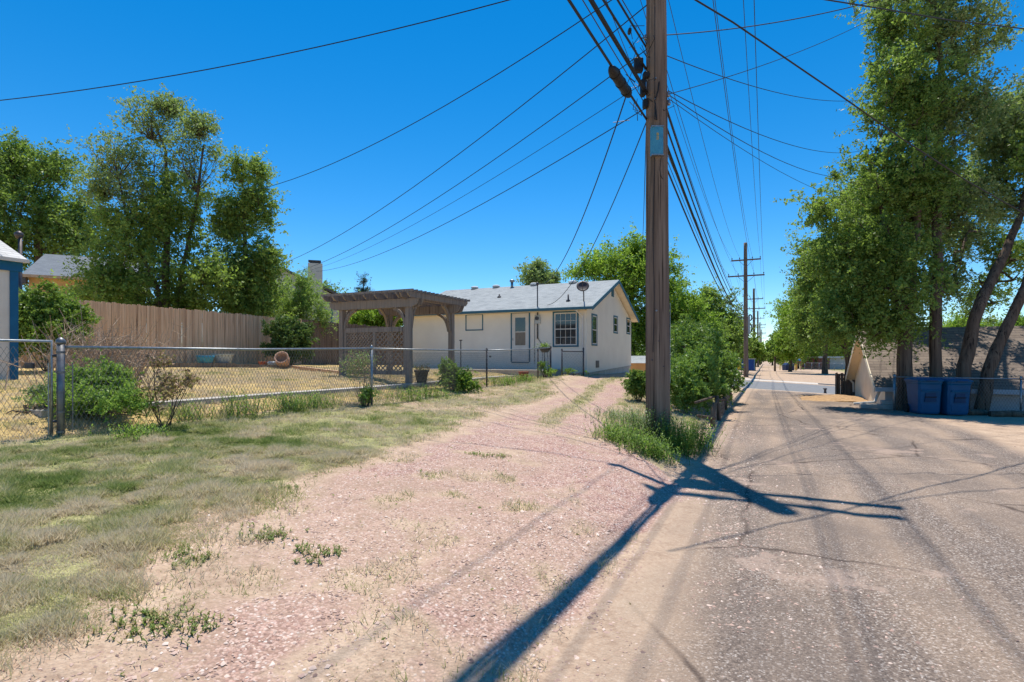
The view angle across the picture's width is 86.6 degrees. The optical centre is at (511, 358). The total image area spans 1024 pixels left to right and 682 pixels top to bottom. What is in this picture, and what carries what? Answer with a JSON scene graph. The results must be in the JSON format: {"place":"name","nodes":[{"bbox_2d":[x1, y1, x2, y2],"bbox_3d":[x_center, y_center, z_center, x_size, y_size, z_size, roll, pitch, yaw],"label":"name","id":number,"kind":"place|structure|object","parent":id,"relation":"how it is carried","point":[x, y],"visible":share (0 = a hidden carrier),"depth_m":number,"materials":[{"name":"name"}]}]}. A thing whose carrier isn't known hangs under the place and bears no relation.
{"place":"outdoors","nodes":[
{"label":"outdoors","id":0,"kind":"place"},
{"bbox_2d":[45,375,661,681],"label":"driveway","id":1,"kind":"structure","parent":0,"point":[609,492],"depth_m":3.58,"materials":[{"name":"gravel"}]},
{"bbox_2d":[149,603,234,646],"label":"lawn weed","id":2,"kind":"object","parent":1,"relation":"on","point":[188,620],"visible":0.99,"depth_m":2.61,"materials":[{"name":"green plant"}]},
{"bbox_2d":[219,522,308,543],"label":"lawn weed","id":3,"kind":"object","parent":1,"relation":"on","point":[278,533],"visible":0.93,"depth_m":3.77,"materials":[{"name":"green plant"}]},
{"bbox_2d":[284,541,346,564],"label":"lawn weed","id":4,"kind":"object","parent":1,"relation":"on","point":[324,552],"visible":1,"depth_m":3.55,"materials":[{"name":"green plant"}]},
{"bbox_2d":[0,360,987,681],"bbox_3d":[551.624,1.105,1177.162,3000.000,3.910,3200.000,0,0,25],"label":"ground","id":5,"kind":"structure","parent":0,"point":[62,660],"depth_m":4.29,"materials":[{"name":"plant"}]},
{"bbox_2d":[0,240,29,379],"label":"garden shed","id":6,"kind":"structure","parent":5,"relation":"on","point":[12,261],"depth_m":10.77,"materials":[{"name":"blue paint"}]},
{"bbox_2d":[14,231,23,292],"bbox_3d":[-13.151,-1.520,14.500,0.200,3.741,0.190,0,0,25],"label":"service mast","id":7,"kind":"object","parent":6,"relation":"attached to","point":[19,235],"visible":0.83,"depth_m":14.47,"materials":[{"name":"metal"}]},
{"bbox_2d":[5,372,55,416],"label":"weed bush","id":8,"kind":"object","parent":5,"relation":"on","point":[32,393],"visible":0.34,"depth_m":7.71,"materials":[{"name":"green plant"}]},
{"bbox_2d":[18,275,101,371],"bbox_3d":[-11.257,-0.664,13.181,1.974,2.616,2.253,0,0,25],"label":"lilac bush","id":9,"kind":"object","parent":5,"relation":"on","point":[38,307],"visible":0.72,"depth_m":12.94,"materials":[{"name":"green plant"}]},
{"bbox_2d":[48,337,72,435],"bbox_3d":[-5.724,0.472,6.909,0.109,1.475,0.276,0,0,25],"label":"gate post","id":10,"kind":"object","parent":5,"relation":"on","point":[60,342],"visible":0.97,"depth_m":6.87,"materials":[{"name":"metal"}]},
{"bbox_2d":[0,339,56,435],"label":"chain link gate","id":11,"kind":"structure","parent":10,"relation":"attached to","point":[30,365],"depth_m":6.73,"materials":[{"name":"metal"}]},
{"bbox_2d":[0,123,124,291],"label":"maple tree","id":12,"kind":"object","parent":5,"relation":"on","point":[20,175],"visible":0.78,"depth_m":33.25,"materials":[{"name":"green plant"}]},
{"bbox_2d":[23,254,151,300],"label":"tan house","id":13,"kind":"structure","parent":5,"relation":"on","point":[43,265],"depth_m":28.34,"materials":[{"name":"stone"}]},
{"bbox_2d":[17,349,164,430],"bbox_3d":[-5.886,0.477,7.587,1.932,1.276,1.518,0,0,25],"label":"weed bush","id":14,"kind":"object","parent":5,"relation":"on","point":[136,402],"visible":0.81,"depth_m":7.53,"materials":[{"name":"green plant"}]},
{"bbox_2d":[0,304,193,391],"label":"dead brush","id":15,"kind":"object","parent":5,"relation":"on","point":[82,342],"visible":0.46,"depth_m":9.39,"materials":[{"name":"plant"}]},
{"bbox_2d":[69,595,187,644],"bbox_3d":[-1.845,1.251,2.598,0.439,0.072,0.411,0,0,-6],"label":"lawn weed","id":16,"kind":"object","parent":5,"relation":"on","point":[144,620],"visible":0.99,"depth_m":2.60,"materials":[{"name":"green plant"}]},
{"bbox_2d":[88,420,170,440],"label":"weed tuft","id":17,"kind":"object","parent":5,"relation":"on","point":[138,429],"visible":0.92,"depth_m":6.97,"materials":[{"name":"green plant"}]},
{"bbox_2d":[40,83,267,312],"bbox_3d":[-13.670,-5.070,20.999,8.312,10.982,6.383,0,0,25],"label":"locust tree","id":18,"kind":"object","parent":5,"relation":"on","point":[163,220],"visible":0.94,"depth_m":20.45,"materials":[{"name":"green plant"}]},
{"bbox_2d":[131,350,204,426],"bbox_3d":[-4.895,0.592,7.792,0.924,1.414,0.926,0,0,25],"label":"redleaf shrub","id":19,"kind":"object","parent":5,"relation":"on","point":[161,386],"visible":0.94,"depth_m":7.74,"materials":[{"name":"brown plant"}]},
{"bbox_2d":[149,543,220,566],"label":"lawn weed","id":20,"kind":"object","parent":5,"relation":"on","point":[192,555],"visible":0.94,"depth_m":3.36,"materials":[{"name":"green plant"}]},
{"bbox_2d":[157,395,226,423],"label":"weed tuft","id":21,"kind":"object","parent":5,"relation":"on","point":[195,408],"visible":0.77,"depth_m":8.44,"materials":[{"name":"green plant"}]},
{"bbox_2d":[151,363,235,367],"bbox_3d":[-10.238,0.260,17.600,0.120,0.225,2.520,0,0,37],"label":"timber edging","id":22,"kind":"object","parent":5,"relation":"on","point":[208,366],"visible":0.5,"depth_m":17.73,"materials":[{"name":"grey wood"}]},
{"bbox_2d":[18,293,402,367],"bbox_3d":[-9.250,-0.565,22.203,0.125,2.281,18.049,0,0,25],"label":"board fence","id":23,"kind":"object","parent":5,"relation":"on","point":[210,329],"visible":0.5,"depth_m":18.79,"materials":[{"name":"brown wood"}]},
{"bbox_2d":[212,387,275,419],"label":"weed tuft","id":24,"kind":"object","parent":5,"relation":"on","point":[238,412],"visible":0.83,"depth_m":9.15,"materials":[{"name":"green plant"}]},
{"bbox_2d":[184,140,304,319],"bbox_3d":[-10.700,-4.093,21.705,4.019,9.178,4.142,0,0,25],"label":"elm tree","id":25,"kind":"object","parent":5,"relation":"on","point":[231,225],"visible":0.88,"depth_m":21.66,"materials":[{"name":"green plant"}]},
{"bbox_2d":[28,376,515,417],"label":"path","id":26,"kind":"structure","parent":5,"relation":"on","point":[36,411],"depth_m":10.77,"materials":[{"name":"concrete"}]},
{"bbox_2d":[274,351,289,367],"bbox_3d":[-8.027,0.055,19.001,0.480,0.580,0.564,0,0,-9],"label":"flower pot","id":27,"kind":"object","parent":5,"relation":"on","point":[284,358],"visible":0.81,"depth_m":18.96,"materials":[{"name":"ceramic"}]},
{"bbox_2d":[226,260,338,322],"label":"chimney house","id":28,"kind":"structure","parent":5,"relation":"on","point":[318,273],"depth_m":38.57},
{"bbox_2d":[260,390,316,412],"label":"weed tuft","id":29,"kind":"object","parent":5,"relation":"on","point":[295,405],"visible":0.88,"depth_m":9.91,"materials":[{"name":"green plant"}]},
{"bbox_2d":[258,313,319,365],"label":"boxwood bush","id":30,"kind":"object","parent":5,"relation":"on","point":[286,332],"visible":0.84,"depth_m":20.09,"materials":[{"name":"green plant"}]},
{"bbox_2d":[262,265,338,338],"bbox_3d":[-9.920,-1.788,24.460,4.044,4.667,3.022,0,0,47],"label":"willow tree","id":31,"kind":"object","parent":5,"relation":"on","point":[304,298],"visible":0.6,"depth_m":23.92,"materials":[{"name":"green plant"}]},
{"bbox_2d":[65,345,551,433],"bbox_3d":[-2.076,0.312,13.953,0.667,1.575,15.879,0,0,25],"label":"chain link fence","id":32,"kind":"object","parent":5,"relation":"on","point":[371,364],"visible":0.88,"depth_m":9.86,"materials":[{"name":"metal"}]},
{"bbox_2d":[296,390,344,409],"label":"weed tuft","id":33,"kind":"object","parent":5,"relation":"on","point":[326,406],"visible":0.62,"depth_m":10.59,"materials":[{"name":"green plant"}]},
{"bbox_2d":[8,394,633,674],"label":"lawn sprouts","id":34,"kind":"object","parent":5,"relation":"on","point":[383,638],"visible":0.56,"depth_m":4.31,"materials":[{"name":"green plant"}]},
{"bbox_2d":[337,347,378,403],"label":"twiggy shrub","id":35,"kind":"object","parent":5,"relation":"on","point":[358,365],"visible":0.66,"depth_m":11.55,"materials":[{"name":"green plant"}]},
{"bbox_2d":[354,271,374,291],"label":"spruce tree","id":36,"kind":"object","parent":5,"relation":"on","point":[363,281],"visible":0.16,"depth_m":47.92,"materials":[{"name":"green plant"}]},
{"bbox_2d":[358,384,377,406],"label":"weed clump","id":37,"kind":"object","parent":5,"relation":"on","point":[367,397],"visible":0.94,"depth_m":11.27,"materials":[{"name":"green plant"}]},
{"bbox_2d":[333,289,403,326],"bbox_3d":[-7.225,-1.503,29.102,4.642,4.218,3.255,0,0,-15],"label":"hedge tree","id":38,"kind":"object","parent":5,"relation":"on","point":[373,317],"visible":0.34,"depth_m":28.30,"materials":[{"name":"green plant"}]},
{"bbox_2d":[321,288,469,382],"bbox_3d":[-3.559,-0.495,17.061,3.350,2.830,3.300,0,0,25],"label":"pergola","id":39,"kind":"object","parent":5,"relation":"on","point":[406,305],"visible":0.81,"depth_m":16.08,"materials":[{"name":"wood"}]},
{"bbox_2d":[373,385,455,401],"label":"weed tuft","id":40,"kind":"object","parent":5,"relation":"on","point":[410,397],"visible":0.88,"depth_m":12.70,"materials":[{"name":"green plant"}]},
{"bbox_2d":[413,364,431,382],"bbox_3d":[-2.631,0.460,15.893,0.525,0.626,0.646,0,0,-3],"label":"plant urn","id":41,"kind":"object","parent":5,"relation":"on","point":[421,375],"visible":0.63,"depth_m":15.76,"materials":[{"name":"black plastic"}]},
{"bbox_2d":[400,383,468,400],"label":"weed tuft","id":42,"kind":"object","parent":5,"relation":"on","point":[430,394],"visible":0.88,"depth_m":13.61,"materials":[{"name":"green plant"}]},
{"bbox_2d":[434,356,484,392],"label":"weed bush","id":43,"kind":"object","parent":5,"relation":"on","point":[466,382],"visible":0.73,"depth_m":15.41,"materials":[{"name":"green plant"}]},
{"bbox_2d":[423,368,560,376],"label":"patio","id":44,"kind":"structure","parent":5,"relation":"on","point":[558,372],"depth_m":22.80,"materials":[{"name":"concrete"}]},
{"bbox_2d":[481,374,523,386],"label":"weed tuft","id":45,"kind":"object","parent":5,"relation":"on","point":[507,380],"visible":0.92,"depth_m":17.49,"materials":[{"name":"green plant"}]},
{"bbox_2d":[396,279,638,375],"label":"white house","id":46,"kind":"structure","parent":5,"relation":"on","point":[597,321],"depth_m":25.29,"materials":[{"name":"paint"}]},
{"bbox_2d":[511,313,529,362],"bbox_3d":[0.371,-0.929,24.492,0.954,2.300,0.050,0,0,25],"label":"door","id":47,"kind":"structure","parent":46,"relation":"in","point":[520,322],"depth_m":24.51,"materials":[{"name":"white paint"}]},
{"bbox_2d":[553,311,578,346],"bbox_3d":[2.322,-1.262,23.589,1.183,1.567,0.030,0,0,25],"label":"window","id":48,"kind":"structure","parent":46,"relation":"in","point":[565,323],"depth_m":23.58,"materials":[{"name":"glass"}]},
{"bbox_2d":[538,98,625,283],"bbox_3d":[1.470,-3.447,16.289,0.020,1.363,15.838,0,0,-2],"label":"service wire","id":49,"kind":"object","parent":46,"relation":"attached to","point":[595,183],"visible":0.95,"depth_m":10.71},
{"bbox_2d":[591,313,596,345],"bbox_3d":[3.676,-1.253,24.211,0.030,1.407,0.826,0,0,25],"label":"window","id":50,"kind":"structure","parent":46,"relation":"in","point":[593,316],"depth_m":24.10,"materials":[{"name":"glass"}]},
{"bbox_2d":[513,256,564,285],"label":"elm tree","id":51,"kind":"object","parent":5,"relation":"on","point":[535,272],"visible":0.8,"depth_m":51.27,"materials":[{"name":"green plant"}]},
{"bbox_2d":[537,347,583,377],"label":"chain link gate","id":52,"kind":"structure","parent":5,"relation":"on","point":[562,362],"depth_m":21.70,"materials":[{"name":"metal"}]},
{"bbox_2d":[572,405,671,429],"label":"weed clump","id":53,"kind":"object","parent":5,"relation":"on","point":[617,417],"visible":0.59,"depth_m":11.06,"materials":[{"name":"green plant"}]},
{"bbox_2d":[558,216,698,355],"bbox_3d":[9.040,-4.251,39.894,9.350,11.984,8.656,0,0,-37],"label":"ash tree","id":54,"kind":"object","parent":5,"relation":"on","point":[626,266],"visible":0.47,"depth_m":39.06,"materials":[{"name":"green plant"}]},
{"bbox_2d":[617,369,645,401],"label":"boxwood bush","id":55,"kind":"object","parent":5,"relation":"on","point":[634,383],"visible":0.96,"depth_m":14.81,"materials":[{"name":"green plant"}]},
{"bbox_2d":[583,418,690,466],"bbox_3d":[1.867,1.258,8.392,1.112,0.573,1.820,0,0,-19],"label":"weed clump","id":56,"kind":"object","parent":5,"relation":"on","point":[613,434],"visible":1,"depth_m":8.10,"materials":[{"name":"green plant"}]},
{"bbox_2d":[630,356,645,372],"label":"neighbour shed","id":57,"kind":"structure","parent":5,"relation":"on","point":[638,362],"depth_m":33.15,"materials":[{"name":"grey"}]},
{"bbox_2d":[613,0,674,438],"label":"utility pole","id":58,"kind":"object","parent":5,"relation":"on","point":[656,103],"visible":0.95,"depth_m":9.34,"materials":[{"name":"brown wood"}]},
{"bbox_2d":[0,0,508,100],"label":"service wire","id":59,"kind":"object","parent":58,"relation":"attached to","point":[265,57],"visible":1,"depth_m":10.86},
{"bbox_2d":[214,0,611,196],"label":"service wire","id":60,"kind":"object","parent":58,"relation":"attached to","point":[443,106],"visible":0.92,"depth_m":12.99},
{"bbox_2d":[277,50,645,276],"bbox_3d":[-6.753,-4.892,22.250,0.016,1.037,31.352,0,0,-36],"label":"service wire","id":61,"kind":"object","parent":58,"relation":"attached to","point":[494,159],"visible":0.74,"depth_m":13.11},
{"bbox_2d":[285,5,646,262],"bbox_3d":[-6.779,-5.442,21.250,0.018,1.484,29.780,0,0,-38],"label":"service wire","id":62,"kind":"object","parent":58,"relation":"attached to","point":[494,126],"visible":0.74,"depth_m":12.71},
{"bbox_2d":[308,85,639,270],"bbox_3d":[-5.934,-5.117,22.750,0.011,1.079,31.269,0,0,-32],"label":"service wire","id":63,"kind":"object","parent":58,"relation":"attached to","point":[497,175],"visible":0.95,"depth_m":13.37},
{"bbox_2d":[316,109,642,271],"bbox_3d":[-4.945,-4.803,21.751,0.016,1.243,28.532,0,0,-31],"label":"service wire","id":64,"kind":"object","parent":58,"relation":"attached to","point":[511,187],"visible":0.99,"depth_m":12.96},
{"bbox_2d":[549,123,645,304],"bbox_3d":[1.935,-3.161,16.299,0.018,2.025,13.631,0,0,-4],"label":"service wire","id":65,"kind":"object","parent":58,"relation":"attached to","point":[611,206],"visible":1,"depth_m":11.81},
{"bbox_2d":[567,0,750,336],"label":"telecom cable","id":66,"kind":"object","parent":58,"relation":"attached to","point":[595,41],"visible":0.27,"depth_m":8.76,"materials":[{"name":"rubber"}]},
{"bbox_2d":[608,65,631,97],"bbox_3d":[1.601,-4.062,8.013,0.164,0.186,1.023,0,0,27],"label":"splice case","id":67,"kind":"object","parent":66,"relation":"hanging from","point":[619,81],"visible":1,"depth_m":7.88,"materials":[{"name":"plastic"}]},
{"bbox_2d":[582,0,741,316],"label":"support strand","id":68,"kind":"object","parent":58,"relation":"attached to","point":[642,100],"visible":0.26,"depth_m":8.75},
{"bbox_2d":[588,0,750,333],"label":"telecom cable","id":69,"kind":"object","parent":58,"relation":"attached to","point":[612,36],"visible":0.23,"depth_m":9.04,"materials":[{"name":"rubber"}]},
{"bbox_2d":[602,0,752,330],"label":"telecom cable","id":70,"kind":"object","parent":58,"relation":"attached to","point":[622,30],"visible":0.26,"depth_m":12.05,"materials":[{"name":"rubber"}]},
{"bbox_2d":[617,0,743,307],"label":"telecom cable","id":71,"kind":"object","parent":58,"relation":"attached to","point":[628,18],"visible":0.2,"depth_m":13.11,"materials":[{"name":"rubber"}]},
{"bbox_2d":[622,0,752,327],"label":"support strand","id":72,"kind":"object","parent":58,"relation":"attached to","point":[677,140],"visible":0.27,"depth_m":13.89},
{"bbox_2d":[713,1,762,332],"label":"power line","id":73,"kind":"object","parent":58,"relation":"attached to","point":[729,126],"visible":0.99,"depth_m":16.37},
{"bbox_2d":[754,0,765,327],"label":"power line","id":74,"kind":"object","parent":58,"relation":"attached to","point":[757,118],"visible":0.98,"depth_m":16.12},
{"bbox_2d":[667,0,877,34],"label":"service wire","id":75,"kind":"object","parent":58,"relation":"attached to","point":[772,22],"visible":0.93,"depth_m":9.72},
{"bbox_2d":[670,1,903,93],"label":"service wire","id":76,"kind":"object","parent":58,"relation":"attached to","point":[781,58],"visible":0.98,"depth_m":11.52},
{"bbox_2d":[695,0,1023,213],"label":"overhead cable","id":77,"kind":"object","parent":58,"relation":"attached to","point":[765,44],"visible":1,"depth_m":8.49,"materials":[{"name":"rubber"}]},
{"bbox_2d":[825,0,1023,28],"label":"overhead cable","id":78,"kind":"object","parent":58,"relation":"attached to","point":[922,15],"visible":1,"depth_m":9.32,"materials":[{"name":"rubber"}]},
{"bbox_2d":[608,401,702,448],"bbox_3d":[2.486,1.140,9.286,1.627,0.821,1.269,0,0,25],"label":"weed clump","id":79,"kind":"object","parent":5,"relation":"on","point":[637,422],"visible":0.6,"depth_m":9.15,"materials":[{"name":"green plant"}]},
{"bbox_2d":[654,407,730,458],"bbox_3d":[2.930,1.217,8.999,1.269,0.685,1.616,0,0,5],"label":"weed clump","id":80,"kind":"object","parent":5,"relation":"on","point":[690,440],"visible":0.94,"depth_m":8.69,"materials":[{"name":"green plant"}]},
{"bbox_2d":[669,281,733,352],"bbox_3d":[12.674,-1.648,38.347,5.556,7.518,5.630,0,0,25],"label":"elm tree","id":81,"kind":"object","parent":5,"relation":"on","point":[691,304],"visible":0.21,"depth_m":37.38,"materials":[{"name":"green plant"}]},
{"bbox_2d":[670,312,752,414],"bbox_3d":[6.003,0.102,17.211,2.824,3.185,9.906,0,0,25],"label":"lilac hedge","id":82,"kind":"object","parent":5,"relation":"on","point":[704,364],"visible":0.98,"depth_m":14.67,"materials":[{"name":"green plant"}]},
{"bbox_2d":[694,387,731,426],"bbox_3d":[6.277,1.369,16.302,0.448,0.866,10.500,0,0,25],"label":"rail fence","id":83,"kind":"object","parent":5,"relation":"on","point":[717,413],"visible":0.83,"depth_m":13.45,"materials":[{"name":"grey wood"}]},
{"bbox_2d":[694,278,760,361],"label":"elm tree","id":84,"kind":"object","parent":5,"relation":"on","point":[734,326],"visible":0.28,"depth_m":60.20,"materials":[{"name":"green plant"}]},
{"bbox_2d":[728,242,764,376],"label":"utility pole","id":85,"kind":"object","parent":5,"relation":"on","point":[747,324],"visible":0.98,"depth_m":49.67,"materials":[{"name":"brown wood"}]},
{"bbox_2d":[737,336,768,363],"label":"street tree","id":86,"kind":"object","parent":5,"relation":"on","point":[758,352],"visible":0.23,"depth_m":80.99,"materials":[{"name":"green plant"}]},
{"bbox_2d":[484,361,1023,681],"bbox_3d":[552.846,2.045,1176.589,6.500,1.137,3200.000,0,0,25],"label":"alley","id":87,"kind":"structure","parent":5,"relation":"on","point":[970,496],"depth_m":4.05,"materials":[{"name":"asphalt"}]},
{"bbox_2d":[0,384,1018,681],"bbox_3d":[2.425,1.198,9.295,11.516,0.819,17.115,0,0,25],"label":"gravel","id":88,"kind":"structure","parent":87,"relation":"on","point":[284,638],"depth_m":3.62,"materials":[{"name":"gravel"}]},
{"bbox_2d":[835,372,854,395],"bbox_3d":[15.395,1.241,24.803,1.130,1.180,1.032,0,0,25],"label":"wood fence","id":89,"kind":"object","parent":87,"relation":"on","point":[847,387],"visible":0.41,"depth_m":24.52,"materials":[{"name":"brown wood"}]},
{"bbox_2d":[859,400,892,408],"bbox_3d":[12.115,1.658,17.751,1.300,0.560,0.400,0,0,25],"label":"concrete block","id":90,"kind":"object","parent":87,"relation":"on","point":[885,404],"depth_m":17.65,"materials":[{"name":"concrete"}]},
{"bbox_2d":[903,377,944,413],"bbox_3d":[12.037,1.093,15.906,0.680,1.045,0.963,0,0,11],"label":"wheeled cart","id":91,"kind":"object","parent":87,"relation":"on","point":[924,395],"visible":1,"depth_m":15.58,"materials":[{"name":"plastic"}]},
{"bbox_2d":[770,330,809,371],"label":"street tree","id":92,"kind":"object","parent":5,"relation":"on","point":[785,355],"visible":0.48,"depth_m":75.42,"materials":[{"name":"green plant"}]},
{"bbox_2d":[763,283,844,373],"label":"street tree","id":93,"kind":"object","parent":5,"relation":"on","point":[783,313],"visible":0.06,"depth_m":66.53,"materials":[{"name":"green plant"}]},
{"bbox_2d":[799,342,840,368],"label":"street tree","id":94,"kind":"object","parent":5,"relation":"on","point":[815,359],"visible":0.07,"depth_m":97.29,"materials":[{"name":"green plant"}]},
{"bbox_2d":[801,356,844,368],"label":"brick building","id":95,"kind":"structure","parent":5,"relation":"on","point":[838,361],"depth_m":97.10,"materials":[{"name":"brick"}]},
{"bbox_2d":[797,394,867,401],"bbox_3d":[14.094,2.259,22.602,3.800,1.510,5.000,0,0,25],"label":"mulch mound","id":96,"kind":"object","parent":5,"relation":"on","point":[836,397],"visible":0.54,"depth_m":21.63,"materials":[{"name":"wood"}]},
{"bbox_2d":[772,170,923,394],"bbox_3d":[15.513,-3.641,24.959,6.425,11.407,6.786,0,0,25],"label":"elm tree","id":97,"kind":"object","parent":96,"relation":"on","point":[799,319],"visible":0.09,"depth_m":25.95,"materials":[{"name":"green plant"}]},
{"bbox_2d":[773,0,986,410],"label":"elm tree","id":98,"kind":"object","parent":5,"relation":"on","point":[885,263],"visible":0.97,"depth_m":17.03,"materials":[{"name":"green plant"}]},
{"bbox_2d":[834,0,1023,376],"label":"elm tree","id":99,"kind":"object","parent":5,"relation":"on","point":[954,31],"visible":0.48,"depth_m":17.44,"materials":[{"name":"green plant"}]},
{"bbox_2d":[845,326,1023,410],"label":"brown roof garage","id":100,"kind":"structure","parent":5,"relation":"on","point":[872,378],"depth_m":18.32,"materials":[{"name":"paint"}]},
{"bbox_2d":[939,378,973,414],"bbox_3d":[12.670,1.101,15.706,0.680,1.045,0.963,0,0,5],"label":"wheeled cart","id":101,"kind":"object","parent":5,"relation":"on","point":[955,394],"visible":0.72,"depth_m":15.35,"materials":[{"name":"plastic"}]},
{"bbox_2d":[893,374,1023,411],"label":"chain link fence","id":102,"kind":"object","parent":5,"relation":"on","point":[1020,378],"visible":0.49,"depth_m":15.89,"materials":[{"name":"metal"}]},
{"bbox_2d":[942,303,995,326],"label":"distant tree","id":103,"kind":"object","parent":5,"relation":"on","point":[956,319],"visible":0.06,"depth_m":59.53,"materials":[{"name":"green plant"}]},
{"bbox_2d":[945,128,1023,410],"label":"elm tree","id":104,"kind":"object","parent":5,"relation":"on","point":[994,354],"visible":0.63,"depth_m":19.69,"materials":[{"name":"green plant"}]},
{"bbox_2d":[956,67,1023,408],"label":"elm tree","id":105,"kind":"object","parent":5,"relation":"on","point":[995,148],"visible":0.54,"depth_m":18.16,"materials":[{"name":"green plant"}]},
{"bbox_2d":[988,410,1023,416],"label":"landscape timber","id":106,"kind":"object","parent":5,"relation":"on","point":[1011,413],"visible":0.94,"depth_m":15.06,"materials":[{"name":"brown wood"}]},
{"bbox_2d":[0,0,1023,348],"label":"sky","id":107,"kind":"structure","parent":0,"point":[313,109],"materials":[{"name":"blue"}]},
{"bbox_2d":[734,380,840,393],"bbox_3d":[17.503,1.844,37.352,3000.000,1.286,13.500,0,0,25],"label":"street","id":108,"kind":"structure","parent":0,"point":[811,388],"depth_m":36.37,"materials":[{"name":"asphalt"}]},
{"bbox_2d":[927,414,1023,439],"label":"parking pad","id":109,"kind":"object","parent":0,"point":[1008,425],"visible":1,"depth_m":13.43,"materials":[{"name":"concrete"}]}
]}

